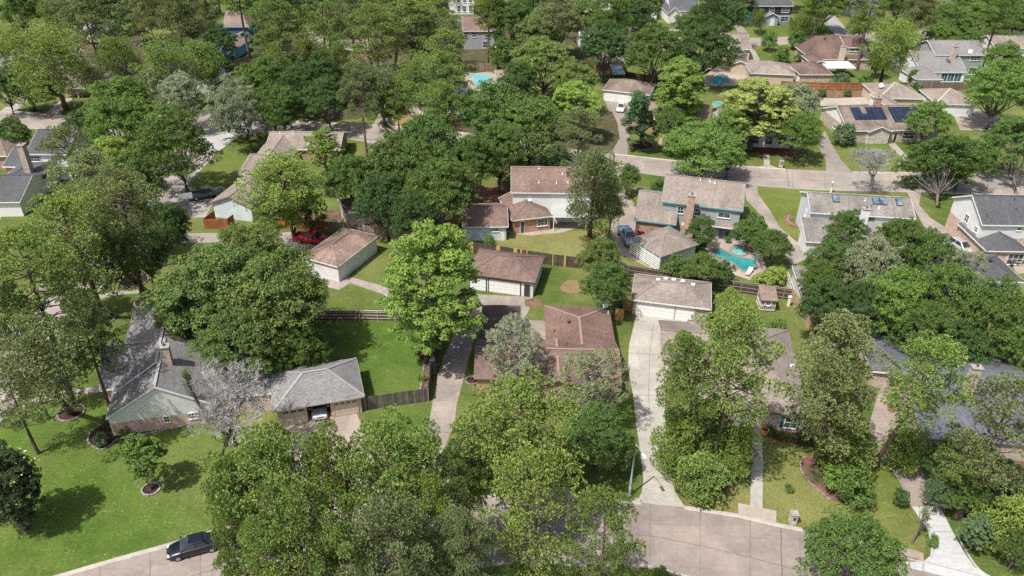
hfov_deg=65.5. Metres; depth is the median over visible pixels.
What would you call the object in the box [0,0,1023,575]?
ground
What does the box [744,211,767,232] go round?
shrub
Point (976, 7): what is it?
oak tree
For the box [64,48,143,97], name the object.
house
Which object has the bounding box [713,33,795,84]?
house
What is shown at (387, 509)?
pine tree
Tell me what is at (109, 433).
planting bed
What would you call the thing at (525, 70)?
oak tree
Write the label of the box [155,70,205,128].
oak tree
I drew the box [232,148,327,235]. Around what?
tree
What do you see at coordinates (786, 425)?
window
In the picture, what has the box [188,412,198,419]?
window
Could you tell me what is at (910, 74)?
shrub
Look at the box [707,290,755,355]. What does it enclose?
pine tree
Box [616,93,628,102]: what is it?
garage door
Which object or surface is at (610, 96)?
garage door
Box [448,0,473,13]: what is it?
house
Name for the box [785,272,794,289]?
slatted gate
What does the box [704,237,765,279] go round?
patio
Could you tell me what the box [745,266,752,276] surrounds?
sun lounger
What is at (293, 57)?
pine tree
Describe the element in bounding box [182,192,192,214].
basketball hoop
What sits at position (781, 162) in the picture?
brick mailbox
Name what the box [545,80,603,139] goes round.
leafy tree
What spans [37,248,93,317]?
oak tree
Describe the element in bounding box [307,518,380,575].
pine tree
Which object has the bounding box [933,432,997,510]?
pine tree
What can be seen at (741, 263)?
swimming pool
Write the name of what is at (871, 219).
window
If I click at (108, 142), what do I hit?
oak tree
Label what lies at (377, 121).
driveway
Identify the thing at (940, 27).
oak tree
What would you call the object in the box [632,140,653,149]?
tree ring
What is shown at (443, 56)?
pine tree
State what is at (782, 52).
shrub
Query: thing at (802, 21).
pine tree
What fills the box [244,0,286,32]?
oak tree
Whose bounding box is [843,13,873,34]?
pine tree
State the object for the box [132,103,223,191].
oak tree
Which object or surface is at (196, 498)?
fallen petals
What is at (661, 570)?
shrub
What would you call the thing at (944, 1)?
leafy tree
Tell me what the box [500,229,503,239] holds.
door
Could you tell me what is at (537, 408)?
pine tree
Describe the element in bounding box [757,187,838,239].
lawn
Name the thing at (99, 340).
pine tree
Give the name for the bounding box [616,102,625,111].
parked car
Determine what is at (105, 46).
oak tree
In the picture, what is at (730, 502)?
lawn
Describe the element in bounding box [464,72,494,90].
patio
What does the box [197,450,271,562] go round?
pine tree
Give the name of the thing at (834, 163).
driveway
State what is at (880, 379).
house
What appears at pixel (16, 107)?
driveway
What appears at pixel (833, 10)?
pine tree
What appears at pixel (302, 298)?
oak tree
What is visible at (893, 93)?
garage
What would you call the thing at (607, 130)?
planting bed
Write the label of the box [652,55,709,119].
leafy tree
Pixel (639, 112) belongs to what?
maple tree
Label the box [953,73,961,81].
window
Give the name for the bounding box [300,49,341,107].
oak tree
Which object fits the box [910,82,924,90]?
shrub
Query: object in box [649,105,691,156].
oak tree
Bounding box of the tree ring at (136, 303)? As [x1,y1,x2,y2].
[133,297,153,307]
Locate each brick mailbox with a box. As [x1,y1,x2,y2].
[778,160,784,167]
[788,510,799,525]
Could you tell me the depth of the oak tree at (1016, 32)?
218.61 m
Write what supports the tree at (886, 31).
on the ground at (550, 292)
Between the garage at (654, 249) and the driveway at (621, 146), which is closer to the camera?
the garage at (654, 249)
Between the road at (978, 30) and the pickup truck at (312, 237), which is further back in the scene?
the road at (978, 30)
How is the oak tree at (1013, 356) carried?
on the ground at (550, 292)
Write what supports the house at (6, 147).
on the ground at (550, 292)
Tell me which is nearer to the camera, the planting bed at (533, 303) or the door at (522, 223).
the planting bed at (533, 303)
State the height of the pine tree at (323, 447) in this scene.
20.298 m
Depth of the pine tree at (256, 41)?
174.03 m
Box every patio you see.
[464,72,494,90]
[506,222,588,234]
[704,65,745,85]
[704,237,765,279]
[820,97,868,105]
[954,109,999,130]
[1013,259,1023,273]
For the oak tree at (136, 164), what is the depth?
124.14 m
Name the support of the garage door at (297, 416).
in the garage at (336, 387)
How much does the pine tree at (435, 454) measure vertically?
16.948 m
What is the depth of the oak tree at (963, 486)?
75.60 m
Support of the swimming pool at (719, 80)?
in the patio at (717, 71)
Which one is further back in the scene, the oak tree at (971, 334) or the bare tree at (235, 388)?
the oak tree at (971, 334)
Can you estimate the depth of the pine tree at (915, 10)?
206.22 m
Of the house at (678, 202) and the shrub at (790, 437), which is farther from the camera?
the house at (678, 202)
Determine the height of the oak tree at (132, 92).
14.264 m
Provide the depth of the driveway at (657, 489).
92.69 m
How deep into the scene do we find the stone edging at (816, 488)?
82.25 m
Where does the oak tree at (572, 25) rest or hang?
on the lawn at (476, 55)
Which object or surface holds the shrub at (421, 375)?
on the planting bed at (425, 384)
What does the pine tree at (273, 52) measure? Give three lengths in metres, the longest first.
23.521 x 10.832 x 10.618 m
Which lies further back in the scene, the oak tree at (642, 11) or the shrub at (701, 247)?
the oak tree at (642, 11)
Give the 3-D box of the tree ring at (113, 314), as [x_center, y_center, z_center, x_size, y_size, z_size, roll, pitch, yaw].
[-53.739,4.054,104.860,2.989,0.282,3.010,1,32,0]
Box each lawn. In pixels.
[0,375,292,575]
[190,143,255,189]
[336,138,367,164]
[343,321,435,401]
[365,403,431,464]
[492,229,606,264]
[681,492,749,512]
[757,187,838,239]
[763,446,924,551]
[840,141,903,171]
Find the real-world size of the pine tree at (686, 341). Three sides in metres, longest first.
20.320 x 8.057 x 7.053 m
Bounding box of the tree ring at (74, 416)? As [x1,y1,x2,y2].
[56,403,85,421]
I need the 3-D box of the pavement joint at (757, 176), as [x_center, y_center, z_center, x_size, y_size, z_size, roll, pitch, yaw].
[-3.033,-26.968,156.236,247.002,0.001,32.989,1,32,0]
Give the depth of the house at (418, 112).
172.47 m
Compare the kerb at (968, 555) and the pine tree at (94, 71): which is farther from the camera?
the pine tree at (94, 71)
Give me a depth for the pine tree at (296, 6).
196.63 m
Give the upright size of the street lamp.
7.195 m
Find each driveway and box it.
[1,96,26,112]
[164,189,212,218]
[177,231,325,251]
[286,414,382,507]
[347,138,379,155]
[374,105,394,126]
[409,294,545,495]
[605,101,629,159]
[611,170,653,269]
[628,315,685,506]
[734,20,747,32]
[745,182,807,264]
[818,131,851,172]
[870,388,939,505]
[906,506,985,575]
[907,191,959,251]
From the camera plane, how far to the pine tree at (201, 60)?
169.05 m
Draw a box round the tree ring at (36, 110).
[26,108,40,112]
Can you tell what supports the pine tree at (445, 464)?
on the ground at (550, 292)
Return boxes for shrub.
[92,431,108,446]
[100,414,109,429]
[118,426,130,436]
[416,372,426,380]
[417,340,434,362]
[483,234,496,244]
[516,562,545,575]
[562,467,587,481]
[610,299,624,312]
[650,178,663,190]
[652,564,667,575]
[659,254,686,278]
[695,240,706,252]
[711,259,736,287]
[724,285,734,299]
[725,236,731,242]
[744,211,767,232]
[750,271,774,285]
[760,30,778,50]
[767,266,786,284]
[767,425,775,435]
[769,318,786,328]
[772,45,790,61]
[773,430,784,438]
[783,483,794,492]
[785,431,794,440]
[787,29,805,49]
[793,51,802,61]
[794,436,805,445]
[798,426,817,443]
[803,464,823,485]
[819,89,826,96]
[823,462,856,494]
[831,122,856,144]
[832,72,851,81]
[834,465,878,508]
[843,89,851,96]
[857,73,873,81]
[907,69,918,83]
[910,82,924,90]
[927,532,940,547]
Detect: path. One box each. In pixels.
[23,386,99,406]
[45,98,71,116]
[99,290,138,298]
[316,276,424,312]
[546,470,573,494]
[656,136,663,145]
[738,503,776,521]
[749,428,762,507]
[759,154,776,167]
[889,143,906,160]
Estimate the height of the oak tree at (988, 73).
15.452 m
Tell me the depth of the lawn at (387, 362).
98.92 m
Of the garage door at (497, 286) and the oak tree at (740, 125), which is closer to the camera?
the garage door at (497, 286)
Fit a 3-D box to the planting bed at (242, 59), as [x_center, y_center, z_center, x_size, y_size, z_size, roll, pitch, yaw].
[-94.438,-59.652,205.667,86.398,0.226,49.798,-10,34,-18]
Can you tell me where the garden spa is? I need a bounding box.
[729,245,749,256]
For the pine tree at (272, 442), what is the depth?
58.97 m
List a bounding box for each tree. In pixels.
[0,0,43,33]
[0,22,36,70]
[0,65,26,114]
[0,114,32,141]
[0,220,97,405]
[0,279,49,419]
[0,308,95,420]
[0,359,51,454]
[0,439,45,531]
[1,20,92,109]
[2,59,67,110]
[25,179,124,318]
[27,0,82,51]
[35,124,110,224]
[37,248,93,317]
[42,146,137,262]
[45,0,123,72]
[54,287,128,406]
[57,109,90,129]
[69,52,112,96]
[73,221,160,302]
[76,74,157,144]
[78,0,121,21]
[81,94,150,151]
[81,164,166,302]
[89,30,143,80]
[91,135,139,169]
[95,40,123,55]
[107,186,157,238]
[111,148,166,204]
[114,0,156,45]
[115,433,168,489]
[120,226,168,287]
[124,0,170,42]
[127,30,192,95]
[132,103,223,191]
[135,242,285,349]
[137,65,177,107]
[138,201,191,265]
[149,288,204,339]
[151,0,209,92]
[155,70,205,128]
[170,0,209,21]
[171,37,226,84]
[181,363,208,423]
[184,356,290,446]
[186,307,297,377]
[192,0,222,43]
[192,43,233,87]
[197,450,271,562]
[198,419,337,570]
[200,22,240,70]
[200,72,261,142]
[204,244,329,350]
[207,87,256,150]
[210,222,292,288]
[210,415,239,457]
[212,504,275,575]
[216,0,254,56]
[226,63,273,123]
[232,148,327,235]
[236,508,305,575]
[243,1,275,51]
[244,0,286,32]
[248,0,304,67]
[249,197,290,236]
[249,474,366,575]
[250,40,294,80]
[251,54,284,108]
[253,82,303,131]
[262,341,302,376]
[271,320,334,366]
[277,0,317,57]
[278,59,320,120]
[281,49,307,83]
[290,24,331,60]
[292,191,328,229]
[297,0,343,46]
[298,417,370,574]
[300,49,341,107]
[300,73,351,131]
[302,126,344,171]
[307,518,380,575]
[313,0,360,30]
[313,153,378,207]
[317,37,351,77]
[324,403,452,575]
[327,0,373,89]
[331,491,454,575]
[335,55,383,156]
[342,2,404,114]
[345,0,383,74]
[350,172,411,240]
[356,129,435,202]
[359,62,404,125]
[372,0,417,75]
[374,217,487,374]
[376,0,438,61]
[377,113,394,135]
[378,74,416,131]
[388,53,439,112]
[389,110,461,191]
[391,187,439,235]
[396,467,464,575]
[399,11,444,79]
[400,152,481,226]
[408,428,452,553]
[412,48,473,153]
[413,0,459,43]
[416,27,474,111]
[417,78,464,156]
[419,452,479,575]
[432,15,463,93]
[433,504,500,575]
[444,436,493,556]
[445,421,504,469]
[448,130,502,199]
[450,365,588,536]
[455,78,531,139]
[469,0,510,62]
[470,440,595,575]
[475,119,532,192]
[478,312,547,382]
[486,0,537,58]
[487,36,520,69]
[487,433,552,554]
[491,93,571,165]
[496,59,539,100]
[509,35,576,102]
[512,8,568,61]
[518,0,544,17]
[531,0,576,68]
[536,0,583,44]
[536,140,573,166]
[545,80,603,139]
[547,106,603,166]
[549,346,636,416]
[550,60,599,107]
[552,430,589,476]
[561,483,646,575]
[564,399,634,470]
[565,146,625,236]
[571,0,603,31]
[573,18,629,82]
[574,237,623,291]
[577,261,630,309]
[586,0,633,39]
[595,432,636,476]
[596,175,629,248]
[612,0,660,37]
[616,163,641,198]
[620,90,659,148]
[621,21,687,82]
[636,0,663,18]
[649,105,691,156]
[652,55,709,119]
[654,329,727,453]
[660,118,746,176]
[670,3,713,49]
[670,23,746,85]
[672,293,789,455]
[679,251,728,280]
[683,213,716,246]
[691,0,736,67]
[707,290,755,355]
[708,0,752,32]
[709,107,753,136]
[712,139,748,178]
[717,76,803,149]
[724,0,758,23]
[730,217,763,250]
[749,229,794,266]
[751,8,768,30]
[766,81,822,126]
[773,308,896,460]
[774,109,823,161]
[787,8,815,36]
[792,1,827,33]
[793,503,910,575]
[794,275,857,340]
[795,257,842,317]
[801,0,842,36]
[802,0,852,32]
[802,236,854,290]
[822,208,870,261]
[832,280,887,348]
[837,233,905,300]
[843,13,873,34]
[845,146,900,189]
[850,0,889,70]
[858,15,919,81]
[859,263,929,334]
[864,48,893,77]
[866,216,932,279]
[870,329,976,467]
[874,22,902,46]
[881,0,922,21]
[882,299,957,357]
[888,18,925,62]
[891,132,981,207]
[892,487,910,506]
[895,261,980,330]
[897,0,943,49]
[900,99,954,144]
[901,226,968,283]
[910,504,933,544]
[919,473,958,511]
[920,435,964,483]
[921,2,977,39]
[921,22,958,40]
[932,317,993,364]
[933,370,1023,520]
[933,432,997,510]
[937,474,999,514]
[939,134,1000,190]
[940,0,968,17]
[940,248,989,299]
[947,0,996,12]
[954,1,1009,36]
[954,272,1023,365]
[955,27,986,43]
[955,512,995,551]
[962,57,1023,129]
[971,0,1023,66]
[977,114,1023,194]
[979,40,1023,82]
[981,26,1005,35]
[985,454,1023,506]
[989,316,1023,370]
[992,3,1023,35]
[992,526,1023,571]
[1005,0,1023,30]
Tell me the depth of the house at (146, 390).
87.83 m
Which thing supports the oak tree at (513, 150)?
on the planting bed at (489, 194)
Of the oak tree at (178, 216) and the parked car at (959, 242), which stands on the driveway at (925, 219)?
the parked car at (959, 242)
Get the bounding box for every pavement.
[201,119,263,150]
[720,49,759,65]
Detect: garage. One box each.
[271,357,364,426]
[305,227,378,281]
[466,248,544,296]
[494,70,518,88]
[602,79,655,102]
[629,226,699,268]
[631,273,711,321]
[791,265,843,311]
[861,82,925,104]
[919,88,976,116]
[924,255,1023,295]
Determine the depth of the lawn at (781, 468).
80.08 m
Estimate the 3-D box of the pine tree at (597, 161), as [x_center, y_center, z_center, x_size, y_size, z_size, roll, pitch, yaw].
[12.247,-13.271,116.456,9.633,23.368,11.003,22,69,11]
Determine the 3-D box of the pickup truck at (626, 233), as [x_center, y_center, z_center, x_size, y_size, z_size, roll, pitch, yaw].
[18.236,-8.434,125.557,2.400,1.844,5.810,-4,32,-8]
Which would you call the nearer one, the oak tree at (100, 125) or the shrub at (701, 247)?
the shrub at (701, 247)
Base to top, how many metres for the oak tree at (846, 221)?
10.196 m
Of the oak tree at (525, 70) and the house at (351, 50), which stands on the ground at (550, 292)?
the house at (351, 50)
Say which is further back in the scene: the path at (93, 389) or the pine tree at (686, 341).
the path at (93, 389)
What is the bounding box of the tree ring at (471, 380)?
[465,376,476,385]
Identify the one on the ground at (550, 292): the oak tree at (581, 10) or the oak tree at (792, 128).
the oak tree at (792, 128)
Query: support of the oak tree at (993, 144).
on the ground at (550, 292)
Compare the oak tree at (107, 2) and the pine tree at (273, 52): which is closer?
the pine tree at (273, 52)
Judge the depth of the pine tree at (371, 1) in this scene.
187.95 m
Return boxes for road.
[0,112,1023,194]
[0,136,211,418]
[70,498,941,575]
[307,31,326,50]
[750,30,933,45]
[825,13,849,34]
[918,29,1023,38]
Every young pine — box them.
[647,408,704,479]
[671,449,735,507]
[684,400,737,468]
[714,421,762,481]
[811,408,880,476]
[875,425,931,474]
[964,493,1023,558]
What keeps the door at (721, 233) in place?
in the house at (678, 202)
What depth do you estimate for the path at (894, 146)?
160.01 m
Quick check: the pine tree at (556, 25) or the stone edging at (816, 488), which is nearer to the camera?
the stone edging at (816, 488)
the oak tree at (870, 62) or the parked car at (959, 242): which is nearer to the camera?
the parked car at (959, 242)
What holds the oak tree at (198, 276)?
on the ground at (550, 292)
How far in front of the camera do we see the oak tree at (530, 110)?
139.04 m
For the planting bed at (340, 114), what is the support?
on the ground at (550, 292)
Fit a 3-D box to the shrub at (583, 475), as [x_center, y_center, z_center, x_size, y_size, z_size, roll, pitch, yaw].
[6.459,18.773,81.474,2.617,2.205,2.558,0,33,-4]
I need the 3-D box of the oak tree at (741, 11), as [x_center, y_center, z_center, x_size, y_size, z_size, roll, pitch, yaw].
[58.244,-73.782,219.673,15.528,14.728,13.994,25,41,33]
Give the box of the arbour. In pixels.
[610,65,624,78]
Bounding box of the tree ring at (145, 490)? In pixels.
[140,481,160,496]
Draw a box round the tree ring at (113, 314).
[98,312,115,322]
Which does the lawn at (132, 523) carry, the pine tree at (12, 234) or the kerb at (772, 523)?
the pine tree at (12, 234)
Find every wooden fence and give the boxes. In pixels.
[203,210,234,228]
[227,52,232,61]
[276,218,326,231]
[287,310,424,320]
[326,221,448,247]
[361,388,427,410]
[427,322,435,401]
[462,242,583,268]
[463,62,496,70]
[616,260,715,289]
[620,298,632,311]
[625,72,664,83]
[715,279,790,299]
[780,81,907,90]
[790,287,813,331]
[893,62,900,75]
[921,82,996,89]
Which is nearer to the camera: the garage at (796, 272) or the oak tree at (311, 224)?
the garage at (796, 272)
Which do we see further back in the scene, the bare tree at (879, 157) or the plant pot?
the bare tree at (879, 157)
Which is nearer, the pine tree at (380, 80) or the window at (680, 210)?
the window at (680, 210)
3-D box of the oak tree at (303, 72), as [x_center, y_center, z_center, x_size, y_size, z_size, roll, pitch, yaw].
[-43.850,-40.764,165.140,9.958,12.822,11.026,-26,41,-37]
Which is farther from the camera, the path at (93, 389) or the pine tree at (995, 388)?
the path at (93, 389)
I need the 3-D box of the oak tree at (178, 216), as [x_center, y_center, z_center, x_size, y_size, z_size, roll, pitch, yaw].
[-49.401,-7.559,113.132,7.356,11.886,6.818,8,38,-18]
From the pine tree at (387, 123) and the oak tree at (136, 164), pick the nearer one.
the oak tree at (136, 164)
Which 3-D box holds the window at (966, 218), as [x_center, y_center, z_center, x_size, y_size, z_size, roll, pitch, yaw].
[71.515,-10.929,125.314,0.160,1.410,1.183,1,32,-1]
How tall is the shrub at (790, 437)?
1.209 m
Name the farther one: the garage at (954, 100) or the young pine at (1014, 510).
the garage at (954, 100)
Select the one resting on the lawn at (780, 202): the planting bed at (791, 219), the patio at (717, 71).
the planting bed at (791, 219)
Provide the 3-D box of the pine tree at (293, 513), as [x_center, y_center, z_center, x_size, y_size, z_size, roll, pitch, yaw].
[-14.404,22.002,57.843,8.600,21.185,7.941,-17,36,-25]
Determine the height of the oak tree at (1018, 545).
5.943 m
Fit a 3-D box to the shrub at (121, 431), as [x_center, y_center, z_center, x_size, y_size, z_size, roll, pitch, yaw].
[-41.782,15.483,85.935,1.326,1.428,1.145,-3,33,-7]
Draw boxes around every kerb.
[0,111,520,141]
[0,265,115,420]
[54,494,641,575]
[169,155,213,203]
[237,131,374,138]
[379,561,690,575]
[530,143,784,169]
[684,506,737,517]
[738,514,923,563]
[757,185,1014,194]
[852,171,1023,175]
[924,530,933,562]
[956,534,989,575]
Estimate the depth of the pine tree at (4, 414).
79.95 m
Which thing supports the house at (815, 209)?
on the ground at (550, 292)
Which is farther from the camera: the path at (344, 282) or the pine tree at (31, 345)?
the path at (344, 282)
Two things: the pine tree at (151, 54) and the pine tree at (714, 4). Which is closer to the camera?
the pine tree at (151, 54)
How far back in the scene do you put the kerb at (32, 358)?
91.39 m
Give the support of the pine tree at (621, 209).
on the ground at (550, 292)
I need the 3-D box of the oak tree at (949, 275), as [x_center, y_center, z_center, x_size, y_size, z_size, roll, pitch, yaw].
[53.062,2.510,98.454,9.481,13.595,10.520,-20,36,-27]
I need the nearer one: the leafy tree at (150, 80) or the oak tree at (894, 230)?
the oak tree at (894, 230)
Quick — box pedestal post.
[787,296,791,306]
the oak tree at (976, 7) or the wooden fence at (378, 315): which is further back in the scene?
the oak tree at (976, 7)
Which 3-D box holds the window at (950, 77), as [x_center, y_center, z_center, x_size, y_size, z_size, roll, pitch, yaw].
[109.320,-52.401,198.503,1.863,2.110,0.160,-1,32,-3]
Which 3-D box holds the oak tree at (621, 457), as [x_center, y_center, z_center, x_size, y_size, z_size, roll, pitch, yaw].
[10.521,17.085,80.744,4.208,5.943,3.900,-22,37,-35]
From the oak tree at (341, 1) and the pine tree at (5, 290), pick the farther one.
the oak tree at (341, 1)
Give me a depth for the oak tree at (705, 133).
138.40 m
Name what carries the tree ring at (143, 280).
on the ground at (550, 292)
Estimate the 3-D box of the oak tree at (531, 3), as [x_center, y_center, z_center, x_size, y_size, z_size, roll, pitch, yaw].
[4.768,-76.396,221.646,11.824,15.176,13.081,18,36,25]
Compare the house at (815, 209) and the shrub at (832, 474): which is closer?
the shrub at (832, 474)
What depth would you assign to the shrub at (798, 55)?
210.71 m
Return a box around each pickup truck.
[187,185,222,200]
[292,230,328,244]
[617,225,634,246]
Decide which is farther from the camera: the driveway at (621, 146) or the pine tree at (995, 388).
the driveway at (621, 146)
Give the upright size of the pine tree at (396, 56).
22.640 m
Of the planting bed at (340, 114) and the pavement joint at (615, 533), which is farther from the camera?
the planting bed at (340, 114)
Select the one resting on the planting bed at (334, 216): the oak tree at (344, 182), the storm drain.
the oak tree at (344, 182)
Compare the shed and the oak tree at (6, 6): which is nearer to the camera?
the shed
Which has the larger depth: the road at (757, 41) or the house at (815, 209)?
the road at (757, 41)
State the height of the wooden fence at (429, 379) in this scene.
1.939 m
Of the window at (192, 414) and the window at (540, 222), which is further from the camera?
the window at (540, 222)
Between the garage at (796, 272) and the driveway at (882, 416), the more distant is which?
the garage at (796, 272)
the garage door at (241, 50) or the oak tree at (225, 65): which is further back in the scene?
the garage door at (241, 50)
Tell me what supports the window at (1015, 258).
in the house at (990, 224)
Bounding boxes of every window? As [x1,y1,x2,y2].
[30,156,40,161]
[163,416,170,423]
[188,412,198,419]
[483,41,489,47]
[537,218,547,226]
[677,206,683,213]
[694,208,700,215]
[717,212,730,218]
[752,135,759,143]
[764,136,772,144]
[778,136,785,145]
[780,16,788,21]
[781,8,789,12]
[782,417,798,429]
[849,48,866,51]
[868,217,874,221]
[902,132,914,138]
[941,73,948,81]
[946,73,954,81]
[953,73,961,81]
[963,213,969,223]
[967,67,976,74]
[970,56,980,60]
[1006,254,1023,264]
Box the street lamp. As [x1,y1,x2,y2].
[627,444,646,496]
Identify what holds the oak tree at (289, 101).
on the ground at (550, 292)
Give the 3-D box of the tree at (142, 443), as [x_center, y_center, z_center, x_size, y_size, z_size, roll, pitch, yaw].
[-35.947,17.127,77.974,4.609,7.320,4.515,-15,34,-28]
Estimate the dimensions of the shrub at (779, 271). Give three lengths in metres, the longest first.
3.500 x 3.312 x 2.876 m
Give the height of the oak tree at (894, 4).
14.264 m
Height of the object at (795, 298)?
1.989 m
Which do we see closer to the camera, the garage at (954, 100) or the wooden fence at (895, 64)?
the garage at (954, 100)
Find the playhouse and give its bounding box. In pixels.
[756,285,777,310]
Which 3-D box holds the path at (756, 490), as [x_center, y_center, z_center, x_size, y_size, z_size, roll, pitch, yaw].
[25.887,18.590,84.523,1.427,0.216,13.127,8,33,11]
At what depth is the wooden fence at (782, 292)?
112.39 m
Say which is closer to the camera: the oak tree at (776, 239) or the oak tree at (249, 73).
the oak tree at (776, 239)
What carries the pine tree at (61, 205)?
on the ground at (550, 292)
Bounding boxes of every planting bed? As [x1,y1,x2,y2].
[1,24,308,77]
[89,424,191,449]
[277,82,377,119]
[299,210,461,238]
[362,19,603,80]
[395,114,425,125]
[420,345,428,389]
[436,185,510,214]
[447,105,619,150]
[524,299,543,307]
[560,280,586,292]
[673,451,734,491]
[740,146,799,157]
[768,427,813,445]
[783,213,797,227]
[801,455,843,501]
[813,90,862,97]
[941,458,1023,489]
[971,344,1023,370]
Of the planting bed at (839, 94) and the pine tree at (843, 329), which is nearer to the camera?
the pine tree at (843, 329)
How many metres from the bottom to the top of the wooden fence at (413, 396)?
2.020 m
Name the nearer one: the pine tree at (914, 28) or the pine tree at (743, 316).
the pine tree at (743, 316)
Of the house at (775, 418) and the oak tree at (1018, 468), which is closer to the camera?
the oak tree at (1018, 468)
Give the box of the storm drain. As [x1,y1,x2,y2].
[900,546,923,560]
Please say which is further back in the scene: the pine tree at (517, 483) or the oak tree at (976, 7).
the oak tree at (976, 7)
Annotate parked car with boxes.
[166,531,222,561]
[308,404,328,420]
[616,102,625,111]
[946,236,972,253]
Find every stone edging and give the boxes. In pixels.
[87,424,193,449]
[416,355,425,393]
[799,456,830,499]
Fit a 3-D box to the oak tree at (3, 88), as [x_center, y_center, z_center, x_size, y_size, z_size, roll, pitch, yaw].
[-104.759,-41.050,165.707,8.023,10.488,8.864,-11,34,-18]
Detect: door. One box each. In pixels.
[237,46,244,56]
[282,408,305,425]
[334,399,357,416]
[470,278,485,290]
[489,279,519,295]
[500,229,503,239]
[520,222,524,232]
[524,284,529,296]
[606,92,614,101]
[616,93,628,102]
[636,302,673,319]
[675,307,693,321]
[718,228,724,238]
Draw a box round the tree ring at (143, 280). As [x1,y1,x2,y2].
[119,273,148,287]
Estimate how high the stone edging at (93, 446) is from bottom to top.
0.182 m
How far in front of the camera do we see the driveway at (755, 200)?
133.86 m
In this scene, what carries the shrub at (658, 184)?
on the ground at (550, 292)
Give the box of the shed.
[337,196,390,224]
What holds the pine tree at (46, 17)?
on the ground at (550, 292)
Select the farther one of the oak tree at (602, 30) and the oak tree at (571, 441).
the oak tree at (602, 30)
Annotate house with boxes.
[0,52,55,72]
[0,129,92,216]
[0,137,30,169]
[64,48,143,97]
[80,20,120,40]
[100,297,282,435]
[148,61,224,92]
[209,131,347,221]
[216,8,259,58]
[340,38,370,59]
[407,81,467,114]
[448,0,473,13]
[462,16,495,48]
[462,166,592,240]
[474,302,620,403]
[576,29,624,74]
[610,28,679,57]
[631,101,709,130]
[634,173,745,240]
[658,319,808,432]
[659,0,698,22]
[711,106,791,148]
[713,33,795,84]
[735,0,793,25]
[787,35,874,82]
[796,191,915,260]
[820,96,938,143]
[835,0,879,15]
[852,305,891,388]
[876,325,1023,460]
[892,40,986,89]
[945,194,1023,265]
[981,35,1023,65]
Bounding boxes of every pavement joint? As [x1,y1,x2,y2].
[26,121,1019,193]
[192,512,817,575]
[637,325,663,477]
[780,528,782,575]
[923,531,978,575]
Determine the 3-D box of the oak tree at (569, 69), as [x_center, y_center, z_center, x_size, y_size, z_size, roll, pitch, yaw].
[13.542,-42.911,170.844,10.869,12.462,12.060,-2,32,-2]
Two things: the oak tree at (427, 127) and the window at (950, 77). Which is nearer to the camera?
the oak tree at (427, 127)
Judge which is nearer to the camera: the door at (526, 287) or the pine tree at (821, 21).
the door at (526, 287)
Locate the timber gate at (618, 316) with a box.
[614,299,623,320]
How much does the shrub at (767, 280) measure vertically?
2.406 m
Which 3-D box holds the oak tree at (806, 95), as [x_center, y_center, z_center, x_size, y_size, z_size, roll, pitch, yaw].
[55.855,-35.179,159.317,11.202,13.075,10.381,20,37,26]
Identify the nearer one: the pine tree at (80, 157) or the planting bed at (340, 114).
the pine tree at (80, 157)
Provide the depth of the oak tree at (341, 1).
222.45 m
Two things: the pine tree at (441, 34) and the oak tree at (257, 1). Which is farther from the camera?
the oak tree at (257, 1)
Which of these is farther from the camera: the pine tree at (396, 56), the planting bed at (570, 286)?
the pine tree at (396, 56)
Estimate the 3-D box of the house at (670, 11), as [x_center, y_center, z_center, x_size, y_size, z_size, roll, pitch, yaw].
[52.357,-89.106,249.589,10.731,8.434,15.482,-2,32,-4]
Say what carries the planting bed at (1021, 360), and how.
on the ground at (550, 292)
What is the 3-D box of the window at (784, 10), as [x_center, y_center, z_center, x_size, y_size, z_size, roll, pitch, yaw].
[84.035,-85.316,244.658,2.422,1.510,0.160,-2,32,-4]
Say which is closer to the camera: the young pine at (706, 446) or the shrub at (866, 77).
the young pine at (706, 446)
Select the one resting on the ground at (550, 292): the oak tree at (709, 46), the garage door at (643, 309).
the oak tree at (709, 46)
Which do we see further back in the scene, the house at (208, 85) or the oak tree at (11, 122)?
the house at (208, 85)
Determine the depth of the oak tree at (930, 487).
77.24 m
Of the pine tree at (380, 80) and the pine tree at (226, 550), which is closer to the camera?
the pine tree at (226, 550)
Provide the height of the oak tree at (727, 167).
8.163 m
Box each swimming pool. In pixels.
[468,73,492,86]
[710,248,756,272]
[711,75,728,84]
[712,101,723,106]
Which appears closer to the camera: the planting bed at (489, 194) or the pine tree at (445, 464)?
the pine tree at (445, 464)
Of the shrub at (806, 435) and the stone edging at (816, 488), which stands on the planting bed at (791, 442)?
the shrub at (806, 435)
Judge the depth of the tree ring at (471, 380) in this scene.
95.14 m
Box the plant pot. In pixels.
[760,427,768,435]
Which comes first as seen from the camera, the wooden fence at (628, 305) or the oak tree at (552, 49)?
the wooden fence at (628, 305)
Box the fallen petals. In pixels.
[21,383,879,558]
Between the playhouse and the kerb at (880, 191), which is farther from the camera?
the kerb at (880, 191)
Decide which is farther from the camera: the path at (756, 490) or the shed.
the shed
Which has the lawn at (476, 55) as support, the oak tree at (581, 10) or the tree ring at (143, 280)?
the oak tree at (581, 10)
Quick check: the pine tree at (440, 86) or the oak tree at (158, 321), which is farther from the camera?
the pine tree at (440, 86)
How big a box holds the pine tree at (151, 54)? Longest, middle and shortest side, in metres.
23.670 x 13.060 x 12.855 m
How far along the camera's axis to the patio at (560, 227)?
128.83 m
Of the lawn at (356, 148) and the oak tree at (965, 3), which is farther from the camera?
the oak tree at (965, 3)
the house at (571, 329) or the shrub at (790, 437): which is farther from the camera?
the house at (571, 329)
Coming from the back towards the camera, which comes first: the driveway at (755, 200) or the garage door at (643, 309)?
the driveway at (755, 200)
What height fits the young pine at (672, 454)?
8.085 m
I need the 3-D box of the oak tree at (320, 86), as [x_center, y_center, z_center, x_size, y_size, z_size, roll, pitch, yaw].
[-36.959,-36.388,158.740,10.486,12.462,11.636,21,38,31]

